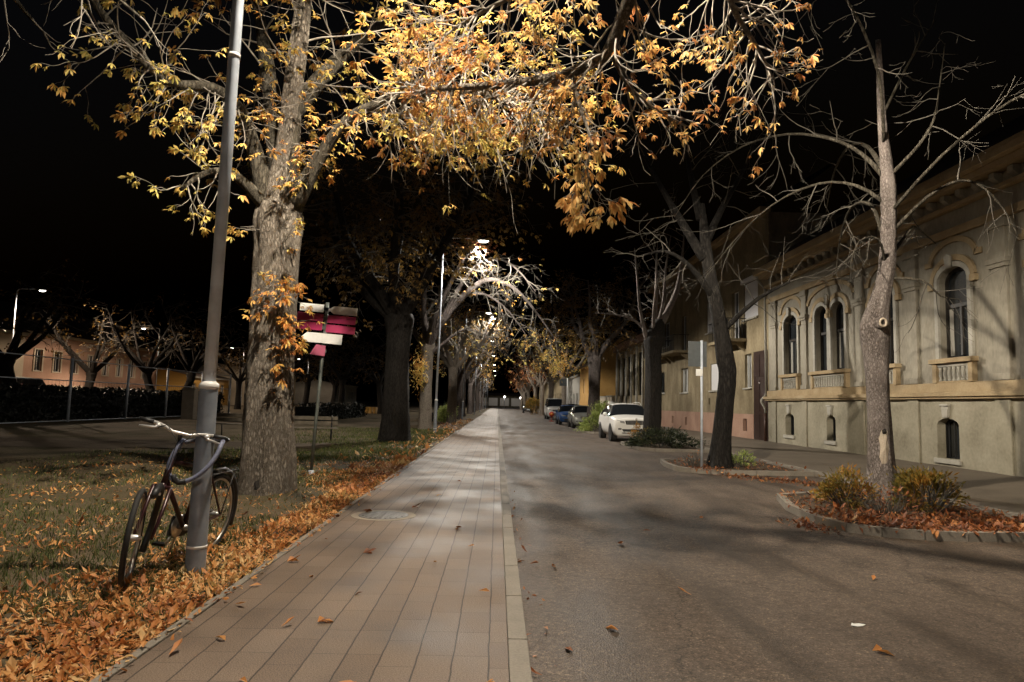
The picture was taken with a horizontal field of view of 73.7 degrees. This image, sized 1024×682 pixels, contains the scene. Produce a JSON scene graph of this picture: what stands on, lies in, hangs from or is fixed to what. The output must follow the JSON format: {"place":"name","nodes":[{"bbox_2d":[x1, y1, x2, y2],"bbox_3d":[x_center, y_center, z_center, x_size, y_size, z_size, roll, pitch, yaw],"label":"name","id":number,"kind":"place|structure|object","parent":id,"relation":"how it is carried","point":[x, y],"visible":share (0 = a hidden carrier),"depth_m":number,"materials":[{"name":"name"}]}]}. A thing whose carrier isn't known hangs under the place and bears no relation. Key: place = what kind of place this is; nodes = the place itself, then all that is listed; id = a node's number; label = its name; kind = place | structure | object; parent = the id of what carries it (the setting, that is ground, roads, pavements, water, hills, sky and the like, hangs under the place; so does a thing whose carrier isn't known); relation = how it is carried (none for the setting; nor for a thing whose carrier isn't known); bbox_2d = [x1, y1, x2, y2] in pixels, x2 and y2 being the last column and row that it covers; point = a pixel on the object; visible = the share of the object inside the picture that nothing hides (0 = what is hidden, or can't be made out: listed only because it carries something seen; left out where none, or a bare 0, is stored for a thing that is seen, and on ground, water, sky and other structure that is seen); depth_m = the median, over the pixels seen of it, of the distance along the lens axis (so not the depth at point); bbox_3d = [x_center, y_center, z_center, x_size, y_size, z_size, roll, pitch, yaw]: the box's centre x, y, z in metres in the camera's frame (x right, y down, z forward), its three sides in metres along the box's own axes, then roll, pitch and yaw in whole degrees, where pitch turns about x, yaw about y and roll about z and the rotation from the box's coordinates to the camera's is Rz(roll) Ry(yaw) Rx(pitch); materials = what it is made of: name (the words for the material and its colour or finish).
{"place":"outdoors","nodes":[
{"label":"outdoors","id":0,"kind":"place"},
{"bbox_2d":[0,436,175,448],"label":"path","id":1,"kind":"structure","parent":0,"point":[61,442],"depth_m":19.85,"materials":[{"name":"grey asphalt"}]},
{"bbox_2d":[0,415,374,461],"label":"road","id":2,"kind":"structure","parent":0,"point":[130,428],"depth_m":26.43,"materials":[{"name":"asphalt"}]},
{"bbox_2d":[0,259,97,389],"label":"park tree","id":3,"kind":"object","parent":2,"relation":"on","point":[7,362],"visible":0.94,"depth_m":39.30,"materials":[{"name":"brown plant"}]},
{"bbox_2d":[0,382,224,422],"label":"hedge","id":4,"kind":"object","parent":2,"relation":"on","point":[99,403],"visible":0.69,"depth_m":36.46,"materials":[{"name":"green plant"}]},
{"bbox_2d":[0,352,231,423],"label":"fence","id":5,"kind":"object","parent":2,"relation":"on","point":[70,380],"visible":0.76,"depth_m":36.88,"materials":[{"name":"metal"}]},
{"bbox_2d":[83,294,208,389],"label":"park tree","id":6,"kind":"object","parent":2,"relation":"on","point":[147,373],"visible":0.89,"depth_m":54.05,"materials":[{"name":"brown plant"}]},
{"bbox_2d":[112,292,248,389],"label":"park tree","id":7,"kind":"object","parent":2,"relation":"on","point":[197,364],"visible":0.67,"depth_m":55.83,"materials":[{"name":"brown plant"}]},
{"bbox_2d":[180,388,198,419],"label":"utility cabinet","id":8,"kind":"object","parent":2,"relation":"on","point":[189,405],"visible":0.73,"depth_m":41.72,"materials":[{"name":"concrete"}]},
{"bbox_2d":[221,324,340,370],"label":"park tree","id":9,"kind":"object","parent":2,"relation":"on","point":[305,358],"visible":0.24,"depth_m":54.98,"materials":[{"name":"brown plant"}]},
{"bbox_2d":[294,401,366,420],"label":"hedge","id":10,"kind":"object","parent":2,"relation":"on","point":[339,410],"visible":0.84,"depth_m":48.17,"materials":[{"name":"green plant"}]},
{"bbox_2d":[123,441,336,450],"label":"path","id":11,"kind":"structure","parent":0,"point":[234,445],"depth_m":19.63,"materials":[{"name":"grey asphalt"}]},
{"bbox_2d":[0,417,472,681],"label":"lawn","id":12,"kind":"structure","parent":0,"point":[123,492],"depth_m":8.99,"materials":[{"name":"plant"}]},
{"bbox_2d":[0,0,169,71],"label":"chestnut tree","id":13,"kind":"object","parent":12,"relation":"on","point":[22,8],"visible":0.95,"depth_m":8.07,"materials":[{"name":"brown plant"}]},
{"bbox_2d":[118,416,238,588],"bbox_3d":[-2.753,1.270,5.700,0.635,1.214,1.888,7,-5,5],"label":"bicycle","id":14,"kind":"object","parent":12,"relation":"on","point":[178,525],"visible":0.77,"depth_m":5.44,"materials":[{"name":"metal"}]},
{"bbox_2d":[166,438,224,484],"bbox_3d":[-2.558,0.976,5.593,0.363,0.369,0.411,2,-5,-1],"label":"bicycle lock","id":15,"kind":"object","parent":14,"relation":"hanging from","point":[173,478],"visible":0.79,"depth_m":5.44,"materials":[{"name":"black plastic"}]},
{"bbox_2d":[185,0,243,573],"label":"street lamp","id":16,"kind":"object","parent":12,"relation":"on","point":[197,533],"visible":0.88,"depth_m":5.72,"materials":[{"name":"grey metal"}]},
{"bbox_2d":[215,413,241,434],"bbox_3d":[-10.190,3.041,25.049,1.800,0.887,0.579,0,-5,14],"label":"park bench","id":17,"kind":"object","parent":12,"relation":"on","point":[228,415],"visible":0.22,"depth_m":24.89,"materials":[{"name":"brown wood"}]},
{"bbox_2d":[294,415,337,439],"bbox_3d":[-6.900,2.966,23.346,1.800,0.887,0.579,3,-5,-13],"label":"park bench","id":18,"kind":"object","parent":12,"relation":"on","point":[331,422],"visible":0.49,"depth_m":23.57,"materials":[{"name":"brown wood"}]},
{"bbox_2d":[296,302,357,473],"bbox_3d":[-3.662,0.912,12.905,1.165,3.350,0.390,4,-5,-1],"label":"signpost","id":19,"kind":"object","parent":12,"relation":"on","point":[323,338],"visible":0.9,"depth_m":13.07,"materials":[{"name":"metal"}]},
{"bbox_2d":[31,0,655,495],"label":"chestnut tree","id":20,"kind":"object","parent":12,"relation":"on","point":[279,188],"visible":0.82,"depth_m":10.10,"materials":[{"name":"orange plant"}]},
{"bbox_2d":[201,91,551,441],"bbox_3d":[-4.345,-2.442,24.149,10.753,12.247,10.574,-2,-6,32],"label":"chestnut tree","id":21,"kind":"object","parent":12,"relation":"on","point":[393,309],"visible":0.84,"depth_m":23.77,"materials":[{"name":"brown plant"}]},
{"bbox_2d":[297,418,472,471],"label":"fallen leaves","id":22,"kind":"object","parent":12,"relation":"on","point":[402,461],"visible":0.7,"depth_m":18.13,"materials":[{"name":"orange plant"}]},
{"bbox_2d":[433,404,458,422],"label":"bush","id":23,"kind":"object","parent":12,"relation":"on","point":[441,416],"visible":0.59,"depth_m":47.59,"materials":[{"name":"green plant"}]},
{"bbox_2d":[339,231,562,429],"bbox_3d":[-3.071,-0.908,36.157,10.761,11.455,7.905,-3,-7,38],"label":"chestnut tree","id":24,"kind":"object","parent":12,"relation":"on","point":[429,333],"visible":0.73,"depth_m":35.36,"materials":[{"name":"brown plant"}]},
{"bbox_2d":[409,342,429,400],"bbox_3d":[-4.694,1.461,34.775,1.089,3.317,1.501,2,-5,-1],"label":"leafy branch","id":25,"kind":"object","parent":24,"relation":"attached to","point":[415,372],"visible":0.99,"depth_m":34.47,"materials":[{"name":"yellow plant"}]},
{"bbox_2d":[384,265,524,423],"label":"chestnut tree","id":26,"kind":"object","parent":12,"relation":"on","point":[454,365],"visible":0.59,"depth_m":46.97,"materials":[{"name":"brown plant"}]},
{"bbox_2d":[433,238,489,432],"bbox_3d":[-2.342,-0.297,31.966,2.292,9.270,0.340,2,-5,-1],"label":"street lamp","id":27,"kind":"object","parent":12,"relation":"on","point":[436,392],"visible":0.74,"depth_m":31.85,"materials":[{"name":"metal"}]},
{"bbox_2d":[415,294,511,418],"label":"chestnut tree","id":28,"kind":"object","parent":12,"relation":"on","point":[469,361],"visible":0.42,"depth_m":58.56,"materials":[{"name":"brown plant"}]},
{"bbox_2d":[106,407,508,681],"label":"path","id":29,"kind":"structure","parent":0,"point":[411,611],"depth_m":4.84,"materials":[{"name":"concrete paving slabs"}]},
{"bbox_2d":[351,510,415,520],"bbox_3d":[-1.593,2.160,8.476,0.790,0.012,0.790,2,-5,-1],"label":"manhole cover","id":30,"kind":"object","parent":29,"relation":"on","point":[383,515],"visible":0.99,"depth_m":8.42,"materials":[{"name":"concrete"}]},
{"bbox_2d":[220,403,490,418],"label":"lawn","id":31,"kind":"structure","parent":0,"point":[414,410],"depth_m":91.09,"materials":[{"name":"plant"}]},
{"bbox_2d":[0,313,29,376],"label":"cream house","id":32,"kind":"structure","parent":31,"relation":"on","point":[6,337],"depth_m":69.22,"materials":[{"name":"paint"}]},
{"bbox_2d":[0,301,159,391],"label":"brick house","id":33,"kind":"structure","parent":31,"relation":"on","point":[42,367],"depth_m":82.03,"materials":[{"name":"beige paint"}]},
{"bbox_2d":[25,297,153,387],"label":"park tree","id":34,"kind":"object","parent":31,"relation":"on","point":[91,372],"visible":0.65,"depth_m":59.44,"materials":[{"name":"brown plant"}]},
{"bbox_2d":[155,367,229,404],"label":"yellow house","id":35,"kind":"structure","parent":31,"relation":"on","point":[177,378],"depth_m":100.91,"materials":[{"name":"paint"}]},
{"bbox_2d":[196,331,247,408],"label":"park tree","id":36,"kind":"object","parent":31,"relation":"on","point":[240,379],"visible":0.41,"depth_m":78.87,"materials":[{"name":"brown plant"}]},
{"bbox_2d":[198,363,295,404],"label":"pale house","id":37,"kind":"structure","parent":31,"relation":"on","point":[233,390],"depth_m":119.86,"materials":[{"name":"beige paint"}]},
{"bbox_2d":[294,333,356,404],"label":"park tree","id":38,"kind":"object","parent":31,"relation":"on","point":[308,379],"visible":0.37,"depth_m":69.18,"materials":[{"name":"brown plant"}]},
{"bbox_2d":[295,380,357,405],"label":"white house","id":39,"kind":"structure","parent":31,"relation":"on","point":[327,390],"depth_m":150.78,"materials":[{"name":"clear paint"}]},
{"bbox_2d":[307,349,360,403],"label":"park tree","id":40,"kind":"object","parent":31,"relation":"on","point":[335,388],"visible":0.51,"depth_m":90.99,"materials":[{"name":"brown plant"}]},
{"bbox_2d":[297,311,385,402],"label":"park tree","id":41,"kind":"object","parent":31,"relation":"on","point":[342,382],"visible":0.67,"depth_m":61.42,"materials":[{"name":"brown plant"}]},
{"bbox_2d":[328,338,436,413],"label":"park tree","id":42,"kind":"object","parent":31,"relation":"on","point":[378,379],"visible":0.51,"depth_m":73.28,"materials":[{"name":"brown plant"}]},
{"bbox_2d":[417,327,503,416],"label":"chestnut tree","id":43,"kind":"object","parent":31,"relation":"on","point":[467,374],"visible":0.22,"depth_m":70.69,"materials":[{"name":"brown plant"}]},
{"bbox_2d":[451,338,504,413],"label":"chestnut tree","id":44,"kind":"object","parent":31,"relation":"on","point":[469,400],"visible":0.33,"depth_m":87.40,"materials":[{"name":"brown plant"}]},
{"bbox_2d":[452,337,508,411],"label":"chestnut tree","id":45,"kind":"object","parent":31,"relation":"on","point":[473,388],"visible":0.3,"depth_m":102.38,"materials":[{"name":"brown plant"}]},
{"bbox_2d":[470,358,496,410],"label":"chestnut tree","id":46,"kind":"object","parent":31,"relation":"on","point":[477,397],"visible":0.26,"depth_m":121.24,"materials":[{"name":"brown plant"}]},
{"bbox_2d":[237,401,538,418],"bbox_3d":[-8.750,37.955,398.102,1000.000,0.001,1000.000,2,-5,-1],"label":"ground","id":47,"kind":"structure","parent":0,"point":[409,403],"depth_m":506.02,"materials":[{"name":"soil"}]},
{"bbox_2d":[0,451,418,681],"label":"fallen leaves","id":48,"kind":"object","parent":47,"relation":"on","point":[11,669],"visible":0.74,"depth_m":4.86,"materials":[{"name":"orange plant"}]},
{"bbox_2d":[90,419,473,681],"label":"kerb","id":49,"kind":"structure","parent":47,"relation":"on","point":[146,648],"depth_m":4.59,"materials":[{"name":"concrete"}]},
{"bbox_2d":[497,407,532,681],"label":"kerb","id":50,"kind":"structure","parent":47,"relation":"on","point":[519,666],"depth_m":4.95,"materials":[{"name":"concrete"}]},
{"bbox_2d":[677,441,1023,516],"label":"kerb","id":51,"kind":"structure","parent":47,"relation":"on","point":[816,472],"depth_m":15.34,"materials":[{"name":"concrete"}]},
{"bbox_2d":[0,0,1023,403],"label":"sky","id":52,"kind":"structure","parent":0,"point":[62,196],"materials":[{"name":"black"}]},
{"bbox_2d":[339,0,821,234],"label":"chestnut tree","id":53,"kind":"object","parent":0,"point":[576,73],"visible":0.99,"depth_m":7.64,"materials":[{"name":"orange plant"}]},
{"bbox_2d":[498,407,1023,681],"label":"road","id":54,"kind":"structure","parent":0,"point":[768,598],"depth_m":5.93,"materials":[{"name":"grey asphalt"}]},
{"bbox_2d":[481,393,526,407],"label":"shop building","id":55,"kind":"structure","parent":54,"relation":"on","point":[512,400],"depth_m":260.86,"materials":[{"name":"beige paint"}]},
{"bbox_2d":[505,359,543,403],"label":"street tree","id":56,"kind":"object","parent":54,"relation":"on","point":[527,388],"visible":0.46,"depth_m":129.49,"materials":[{"name":"brown plant"}]},
{"bbox_2d":[515,344,547,413],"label":"street tree","id":57,"kind":"object","parent":54,"relation":"on","point":[535,385],"visible":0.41,"depth_m":111.68,"materials":[{"name":"brown plant"}]},
{"bbox_2d":[524,393,539,414],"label":"shrub","id":58,"kind":"object","parent":54,"relation":"on","point":[533,402],"visible":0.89,"depth_m":98.74,"materials":[{"name":"orange plant"}]},
{"bbox_2d":[512,342,567,414],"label":"street tree","id":59,"kind":"object","parent":54,"relation":"on","point":[541,383],"visible":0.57,"depth_m":94.56,"materials":[{"name":"brown plant"}]},
{"bbox_2d":[512,317,588,417],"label":"street tree","id":60,"kind":"object","parent":54,"relation":"on","point":[550,379],"visible":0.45,"depth_m":77.67,"materials":[{"name":"brown plant"}]},
{"bbox_2d":[544,398,561,418],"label":"parked van","id":61,"kind":"object","parent":54,"relation":"on","point":[553,404],"visible":0.56,"depth_m":70.41,"materials":[{"name":"white paint"}]},
{"bbox_2d":[555,405,573,424],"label":"parked car","id":62,"kind":"object","parent":54,"relation":"on","point":[561,411],"visible":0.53,"depth_m":52.23,"materials":[{"name":"blue paint"}]},
{"bbox_2d":[512,291,617,404],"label":"street tree","id":63,"kind":"object","parent":54,"relation":"on","point":[564,388],"visible":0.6,"depth_m":61.79,"materials":[{"name":"brown plant"}]},
{"bbox_2d":[568,405,587,427],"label":"parked car","id":64,"kind":"object","parent":54,"relation":"on","point":[576,413],"visible":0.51,"depth_m":45.51,"materials":[{"name":"silver metal"}]},
{"bbox_2d":[575,428,598,433],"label":"kerb","id":65,"kind":"structure","parent":54,"relation":"on","point":[590,432],"depth_m":37.10,"materials":[{"name":"concrete"}]},
{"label":"soil","id":66,"kind":"structure","parent":65,"relation":"in","visible":0},
{"bbox_2d":[576,400,608,431],"bbox_3d":[4.759,4.196,38.201,2.594,1.918,2.519,-2,-6,35],"label":"shrub","id":67,"kind":"object","parent":66,"relation":"on","point":[585,424],"visible":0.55,"depth_m":38.06,"materials":[{"name":"green plant"}]},
{"bbox_2d":[527,263,672,428],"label":"street tree","id":68,"kind":"object","parent":54,"relation":"on","point":[594,351],"visible":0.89,"depth_m":42.99,"materials":[{"name":"brown plant"}]},
{"bbox_2d":[545,342,574,382],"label":"leafy branch","id":69,"kind":"object","parent":68,"relation":"attached to","point":[559,365],"visible":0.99,"depth_m":47.06,"materials":[{"name":"yellow plant"}]},
{"bbox_2d":[599,402,643,441],"bbox_3d":[5.132,3.632,30.828,2.310,1.748,4.723,2,-5,-1],"label":"parked car","id":70,"kind":"object","parent":54,"relation":"on","point":[617,419],"visible":0.78,"depth_m":29.76,"materials":[{"name":"white paint"}]},
{"bbox_2d":[588,227,693,443],"bbox_3d":[5.136,-0.347,27.417,4.921,8.967,2.868,2,-5,-1],"label":"street tree","id":71,"kind":"object","parent":54,"relation":"on","point":[654,337],"visible":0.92,"depth_m":26.92,"materials":[{"name":"brown plant"}]},
{"bbox_2d":[621,441,709,452],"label":"kerb","id":72,"kind":"structure","parent":54,"relation":"on","point":[705,450],"depth_m":23.25,"materials":[{"name":"concrete"}]},
{"bbox_2d":[638,443,699,448],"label":"soil","id":73,"kind":"structure","parent":72,"relation":"in","point":[684,447],"depth_m":24.50,"materials":[{"name":"brown soil"}]},
{"bbox_2d":[620,425,708,448],"bbox_3d":[5.504,3.420,24.587,3.310,0.909,2.047,2,-5,-1],"label":"shrub","id":74,"kind":"object","parent":73,"relation":"on","point":[673,435],"visible":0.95,"depth_m":24.22,"materials":[{"name":"green plant"}]},
{"bbox_2d":[507,459,850,674],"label":"fallen leaves","id":75,"kind":"object","parent":54,"relation":"on","point":[729,477],"visible":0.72,"depth_m":14.84,"materials":[{"name":"red plant"}]},
{"bbox_2d":[660,459,814,476],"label":"kerb","id":76,"kind":"structure","parent":54,"relation":"on","point":[799,472],"depth_m":15.76,"materials":[{"name":"concrete"}]},
{"bbox_2d":[666,460,797,470],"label":"soil","id":77,"kind":"structure","parent":76,"relation":"in","point":[760,467],"depth_m":16.88,"materials":[{"name":"brown soil"}]},
{"bbox_2d":[688,340,706,468],"bbox_3d":[4.352,1.503,15.978,0.440,3.050,0.090,2,-5,-1],"label":"road sign","id":78,"kind":"object","parent":77,"relation":"on","point":[697,353],"visible":1,"depth_m":16.10,"materials":[{"name":"metal"}]},
{"bbox_2d":[601,62,839,468],"bbox_3d":[4.610,-2.002,16.672,5.514,10.267,4.285,3,-6,-19],"label":"street tree","id":79,"kind":"object","parent":77,"relation":"on","point":[720,453],"visible":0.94,"depth_m":16.70,"materials":[{"name":"brown plant"}]},
{"bbox_2d":[732,449,756,466],"bbox_3d":[5.591,2.884,16.795,0.958,0.512,0.717,2,-5,-1],"label":"shrub","id":80,"kind":"object","parent":77,"relation":"on","point":[740,459],"visible":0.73,"depth_m":16.77,"materials":[{"name":"green plant"}]},
{"bbox_2d":[777,491,1023,541],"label":"kerb","id":81,"kind":"structure","parent":54,"relation":"on","point":[944,535],"depth_m":8.28,"materials":[{"name":"concrete"}]},
{"bbox_2d":[785,494,1022,530],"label":"soil","id":82,"kind":"structure","parent":81,"relation":"in","point":[812,503],"depth_m":9.86,"materials":[{"name":"brown soil"}]},
{"bbox_2d":[616,0,1023,501],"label":"street tree","id":83,"kind":"object","parent":82,"relation":"on","point":[875,329],"visible":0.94,"depth_m":11.34,"materials":[{"name":"brown plant"}]},
{"bbox_2d":[804,462,889,509],"bbox_3d":[4.999,2.171,10.205,1.035,0.694,1.114,2,-5,-1],"label":"shrub","id":84,"kind":"object","parent":82,"relation":"on","point":[831,491],"visible":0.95,"depth_m":10.20,"materials":[{"name":"green plant"}]},
{"bbox_2d":[851,484,933,514],"bbox_3d":[5.328,2.251,9.694,0.951,0.450,0.837,2,-5,-1],"label":"shrub","id":85,"kind":"object","parent":82,"relation":"on","point":[878,501],"visible":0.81,"depth_m":9.59,"materials":[{"name":"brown plant"}]},
{"bbox_2d":[775,489,1023,537],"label":"fallen leaves","id":86,"kind":"object","parent":82,"relation":"on","point":[934,526],"visible":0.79,"depth_m":8.95,"materials":[{"name":"orange plant"}]},
{"bbox_2d":[884,463,970,513],"bbox_3d":[6.083,2.175,10.115,1.174,0.723,0.872,5,-6,-31],"label":"shrub","id":87,"kind":"object","parent":82,"relation":"on","point":[906,481],"visible":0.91,"depth_m":9.99,"materials":[{"name":"green plant"}]},
{"bbox_2d":[519,408,1023,513],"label":"pavement","id":88,"kind":"structure","parent":0,"point":[998,491],"depth_m":17.56,"materials":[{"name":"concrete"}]},
{"bbox_2d":[538,358,587,405],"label":"house","id":89,"kind":"structure","parent":88,"relation":"on","point":[557,393],"depth_m":143.36,"materials":[{"name":"beige paint"}]},
{"bbox_2d":[568,369,579,404],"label":"grey house","id":90,"kind":"structure","parent":88,"relation":"on","point":[573,390],"depth_m":108.79,"materials":[{"name":"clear paint"}]},
{"bbox_2d":[578,337,625,405],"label":"orange house","id":91,"kind":"structure","parent":88,"relation":"on","point":[608,379],"depth_m":89.24,"materials":[{"name":"paint"}]},
{"bbox_2d":[613,323,651,408],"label":"terraced house","id":92,"kind":"structure","parent":88,"relation":"on","point":[630,377],"depth_m":62.19,"materials":[{"name":"beige paint"}]},
{"bbox_2d":[643,146,858,440],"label":"apartment house","id":93,"kind":"structure","parent":88,"relation":"on","point":[687,321],"depth_m":35.62,"materials":[{"name":"beige paint"}]},
{"bbox_2d":[712,364,718,389],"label":"window","id":94,"kind":"structure","parent":93,"relation":"in","point":[715,375],"depth_m":38.71,"materials":[{"name":"white glass"}]},
{"bbox_2d":[735,292,738,337],"bbox_3d":[11.774,-1.295,35.430,0.066,2.550,1.000,2,-5,-1],"label":"window","id":95,"kind":"structure","parent":93,"relation":"in","point":[737,293],"depth_m":35.78,"materials":[{"name":"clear glass"}]},
{"bbox_2d":[745,280,757,318],"bbox_3d":[11.730,-2.013,33.360,0.035,1.760,1.790,2,-5,-1],"label":"window","id":96,"kind":"structure","parent":93,"relation":"in","point":[752,287],"depth_m":33.38,"materials":[{"name":"grey glass"}]},
{"bbox_2d":[753,114,1023,476],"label":"ornate house","id":97,"kind":"structure","parent":88,"relation":"on","point":[961,405],"depth_m":19.45,"materials":[{"name":"grey paint"}]},
{"bbox_2d":[789,316,796,373],"bbox_3d":[11.837,0.149,28.439,0.074,2.460,1.280,2,-5,-1],"label":"window","id":98,"kind":"structure","parent":97,"relation":"in","point":[792,328],"depth_m":28.81,"materials":[{"name":"black glass"}]},
{"bbox_2d":[820,308,826,370],"bbox_3d":[11.896,-0.096,25.761,0.074,2.460,0.980,2,-5,-1],"label":"window","id":99,"kind":"structure","parent":97,"relation":"in","point":[823,333],"depth_m":26.10,"materials":[{"name":"black glass"}]},
{"bbox_2d":[836,302,843,368],"bbox_3d":[11.923,-0.211,24.506,0.074,2.460,0.980,2,-5,-1],"label":"window","id":100,"kind":"structure","parent":97,"relation":"in","point":[839,312],"depth_m":24.83,"materials":[{"name":"black glass"}]},
{"bbox_2d":[889,294,893,363],"bbox_3d":[11.987,-0.477,21.599,0.074,2.460,1.150,2,-5,-1],"label":"window","id":101,"kind":"structure","parent":97,"relation":"in","point":[891,359],"depth_m":21.54,"materials":[{"name":"black glass"}]},
{"bbox_2d":[945,419,959,458],"bbox_3d":[11.963,2.630,18.352,0.122,1.080,0.900,2,-5,-1],"label":"window","id":102,"kind":"structure","parent":97,"relation":"in","point":[952,427],"depth_m":18.58,"materials":[{"name":"black glass"}]},
{"bbox_2d":[945,267,968,357],"bbox_3d":[12.059,-0.777,18.314,0.074,2.460,1.200,2,-5,-1],"label":"window","id":103,"kind":"structure","parent":97,"relation":"in","point":[955,280],"depth_m":18.55,"materials":[{"name":"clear glass"}]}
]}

